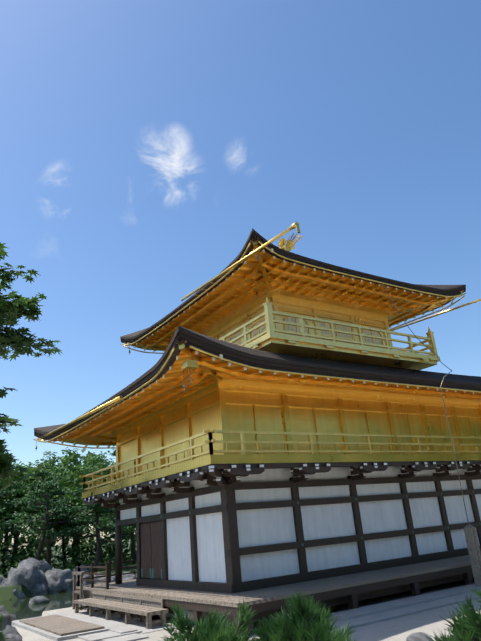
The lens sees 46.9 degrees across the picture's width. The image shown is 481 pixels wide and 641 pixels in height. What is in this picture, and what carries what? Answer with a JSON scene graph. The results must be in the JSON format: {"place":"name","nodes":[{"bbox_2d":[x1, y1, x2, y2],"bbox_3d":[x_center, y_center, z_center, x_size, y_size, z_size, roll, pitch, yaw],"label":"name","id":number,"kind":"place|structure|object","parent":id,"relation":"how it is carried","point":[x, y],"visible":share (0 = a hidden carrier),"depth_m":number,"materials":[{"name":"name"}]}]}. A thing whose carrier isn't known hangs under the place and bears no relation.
{"place":"outdoors","nodes":[
{"label":"outdoors","id":0,"kind":"place"},
{"bbox_2d":[0,591,83,619],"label":"pond water","id":1,"kind":"structure","parent":0,"point":[21,608],"depth_m":23.68,"materials":[{"name":"green liquid"}]},
{"bbox_2d":[0,540,480,640],"bbox_3d":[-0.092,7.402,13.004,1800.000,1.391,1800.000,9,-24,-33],"label":"ground","id":2,"kind":"structure","parent":0,"point":[403,628],"depth_m":12.28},
{"bbox_2d":[0,613,8,640],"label":"court pine","id":3,"kind":"object","parent":2,"relation":"on","point":[2,637],"visible":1,"depth_m":11.54,"materials":[{"name":"green plant"}]},
{"bbox_2d":[0,489,22,541],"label":"tree","id":4,"kind":"object","parent":2,"relation":"on","point":[3,523],"visible":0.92,"depth_m":33.69,"materials":[{"name":"green plant"}]},
{"bbox_2d":[0,459,24,519],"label":"tree","id":5,"kind":"object","parent":2,"relation":"on","point":[14,482],"visible":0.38,"depth_m":41.01,"materials":[{"name":"green plant"}]},
{"bbox_2d":[0,478,27,537],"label":"tree","id":6,"kind":"object","parent":2,"relation":"on","point":[6,492],"visible":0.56,"depth_m":36.94,"materials":[{"name":"green plant"}]},
{"bbox_2d":[0,449,50,571],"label":"tree","id":7,"kind":"object","parent":2,"relation":"on","point":[17,496],"visible":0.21,"depth_m":43.88,"materials":[{"name":"green plant"}]},
{"bbox_2d":[0,242,62,490],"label":"maple boughs","id":8,"kind":"object","parent":2,"relation":"on","point":[11,313],"visible":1,"depth_m":4.71,"materials":[{"name":"green plant"}]},
{"bbox_2d":[0,459,62,567],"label":"tree","id":9,"kind":"object","parent":2,"relation":"on","point":[32,468],"depth_m":49.40,"materials":[{"name":"green plant"}]},
{"bbox_2d":[0,470,85,565],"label":"tree","id":10,"kind":"object","parent":2,"relation":"on","point":[42,507],"visible":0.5,"depth_m":38.19,"materials":[{"name":"green plant"}]},
{"bbox_2d":[2,480,90,560],"bbox_3d":[-12.186,12.692,33.958,5.073,5.599,5.707,9,-24,-33],"label":"tree","id":11,"kind":"object","parent":2,"relation":"on","point":[48,485],"visible":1,"depth_m":33.86,"materials":[{"name":"green plant"}]},
{"bbox_2d":[18,469,107,566],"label":"tree","id":12,"kind":"object","parent":2,"relation":"on","point":[71,498],"visible":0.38,"depth_m":42.12,"materials":[{"name":"green plant"}]},
{"bbox_2d":[21,447,115,564],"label":"tree","id":13,"kind":"object","parent":2,"relation":"on","point":[79,471],"visible":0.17,"depth_m":48.06,"materials":[{"name":"green plant"}]},
{"bbox_2d":[0,448,136,577],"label":"bank shrubs","id":14,"kind":"object","parent":2,"relation":"on","point":[90,547],"visible":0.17,"depth_m":39.20,"materials":[{"name":"green plant"}]},
{"bbox_2d":[32,446,122,556],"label":"tree","id":15,"kind":"object","parent":2,"relation":"on","point":[91,462],"visible":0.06,"depth_m":54.95,"materials":[{"name":"green plant"}]},
{"bbox_2d":[46,477,114,568],"bbox_3d":[-10.504,13.683,37.830,5.550,6.173,4.759,9,-24,-33],"label":"tree","id":16,"kind":"object","parent":2,"relation":"on","point":[101,559],"visible":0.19,"depth_m":37.59,"materials":[{"name":"green plant"}]},
{"bbox_2d":[61,484,130,570],"bbox_3d":[-9.132,12.858,34.743,4.205,5.329,4.539,-5,-20,0],"label":"tree","id":17,"kind":"object","parent":2,"relation":"on","point":[105,522],"visible":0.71,"depth_m":34.27,"materials":[{"name":"green plant"}]},
{"bbox_2d":[79,463,130,544],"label":"tree","id":18,"kind":"object","parent":2,"relation":"on","point":[95,468],"depth_m":52.40,"materials":[{"name":"green plant"}]},
{"bbox_2d":[97,481,130,527],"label":"tree","id":19,"kind":"object","parent":2,"relation":"on","point":[113,513],"depth_m":43.49,"materials":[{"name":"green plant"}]},
{"bbox_2d":[100,500,136,563],"bbox_3d":[-7.508,14.084,40.304,6.050,6.650,5.148,4,-22,-23],"label":"tree","id":20,"kind":"object","parent":2,"relation":"on","point":[133,553],"visible":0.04,"depth_m":39.59,"materials":[{"name":"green plant"}]},
{"bbox_2d":[106,512,135,535],"bbox_3d":[-6.325,12.762,35.557,4.547,5.616,4.648,1,-21,-16],"label":"tree","id":21,"kind":"object","parent":2,"relation":"on","point":[127,529],"visible":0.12,"depth_m":35.31,"materials":[{"name":"green plant"}]},
{"bbox_2d":[159,597,257,640],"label":"court pine","id":22,"kind":"object","parent":2,"relation":"on","point":[215,627],"visible":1,"depth_m":5.04,"materials":[{"name":"green plant"}]},
{"bbox_2d":[0,558,431,640],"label":"garden rocks","id":23,"kind":"object","parent":2,"relation":"on","point":[36,578],"visible":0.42,"depth_m":28.65,"materials":[{"name":"grey stone"}]},
{"bbox_2d":[3,583,480,640],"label":"landing and kerbs","id":24,"kind":"object","parent":2,"relation":"on","point":[81,624],"visible":0.9,"depth_m":13.12,"materials":[{"name":"stone"}]},
{"bbox_2d":[73,598,168,628],"bbox_3d":[-3.475,8.029,15.303,0.560,0.358,5.550,9,-24,-33],"label":"step bench","id":25,"kind":"object","parent":24,"relation":"on","point":[108,606],"visible":0.98,"depth_m":14.59,"materials":[{"name":"brown wood"}]},
{"bbox_2d":[76,555,473,635],"bbox_3d":[2.883,8.713,18.941,13.956,0.640,10.430,9,-24,-33],"label":"veranda","id":26,"kind":"object","parent":2,"relation":"on","point":[352,590],"visible":0.5,"depth_m":13.77,"materials":[{"name":"wood"}]},
{"bbox_2d":[115,465,480,592],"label":"building wall","id":27,"kind":"structure","parent":26,"relation":"on","point":[266,528],"depth_m":15.80,"materials":[{"name":"paint"}]},
{"bbox_2d":[79,379,480,498],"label":"pavilion storey","id":28,"kind":"object","parent":27,"relation":"on","point":[225,421],"visible":0.73,"depth_m":16.70,"materials":[{"name":"gold metal"}]},
{"bbox_2d":[34,326,480,445],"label":"roof","id":29,"kind":"structure","parent":28,"relation":"on","point":[280,361],"depth_m":14.96,"materials":[{"name":"black wood"}]},
{"bbox_2d":[198,286,440,369],"bbox_3d":[1.940,1.609,21.730,7.860,2.925,7.860,9,-24,-33],"label":"pavilion storey","id":30,"kind":"object","parent":29,"relation":"on","point":[281,320],"visible":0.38,"depth_m":19.10,"materials":[{"name":"gold metal"}]},
{"bbox_2d":[120,228,465,350],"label":"roof top","id":31,"kind":"structure","parent":30,"relation":"on","point":[445,290],"depth_m":18.98,"materials":[{"name":"black wood"}]},
{"bbox_2d":[278,233,302,250],"bbox_3d":[1.961,-2.871,23.599,1.072,1.589,1.258,9,-24,-33],"label":"phoenix","id":32,"kind":"object","parent":31,"relation":"on","point":[289,246],"visible":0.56,"depth_m":23.58,"materials":[{"name":"gold metal"}]},
{"bbox_2d":[82,461,480,507],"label":"balcony brackets","id":33,"kind":"object","parent":27,"relation":"attached to","point":[211,475],"visible":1,"depth_m":15.49,"materials":[{"name":"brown wood"}]},
{"bbox_2d":[72,523,480,610],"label":"wooden fence","id":34,"kind":"object","parent":2,"relation":"on","point":[473,547],"visible":0.4,"depth_m":17.36,"materials":[{"name":"brown wood"}]},
{"bbox_2d":[244,591,358,640],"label":"court pine","id":35,"kind":"object","parent":2,"relation":"on","point":[304,621],"visible":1,"depth_m":5.03,"materials":[{"name":"green plant"}]},
{"bbox_2d":[428,571,480,640],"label":"court pine","id":36,"kind":"object","parent":2,"relation":"on","point":[467,626],"visible":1,"depth_m":4.77,"materials":[{"name":"green plant"}]},
{"bbox_2d":[0,0,480,548],"label":"sky","id":37,"kind":"structure","parent":0,"point":[144,143],"materials":[{"name":"blue"}]},
{"bbox_2d":[33,340,480,448],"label":"roof soffit","id":38,"kind":"structure","parent":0,"point":[165,388],"depth_m":15.28,"materials":[{"name":"gold metal"}]},
{"bbox_2d":[35,222,480,522],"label":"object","id":39,"kind":"object","parent":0,"point":[189,365],"visible":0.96,"depth_m":16.38,"materials":[{"name":"gold metal"}]},
{"bbox_2d":[121,239,465,353],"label":"roof soffit","id":40,"kind":"structure","parent":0,"point":[243,283],"depth_m":19.22,"materials":[{"name":"gold metal"}]}
]}

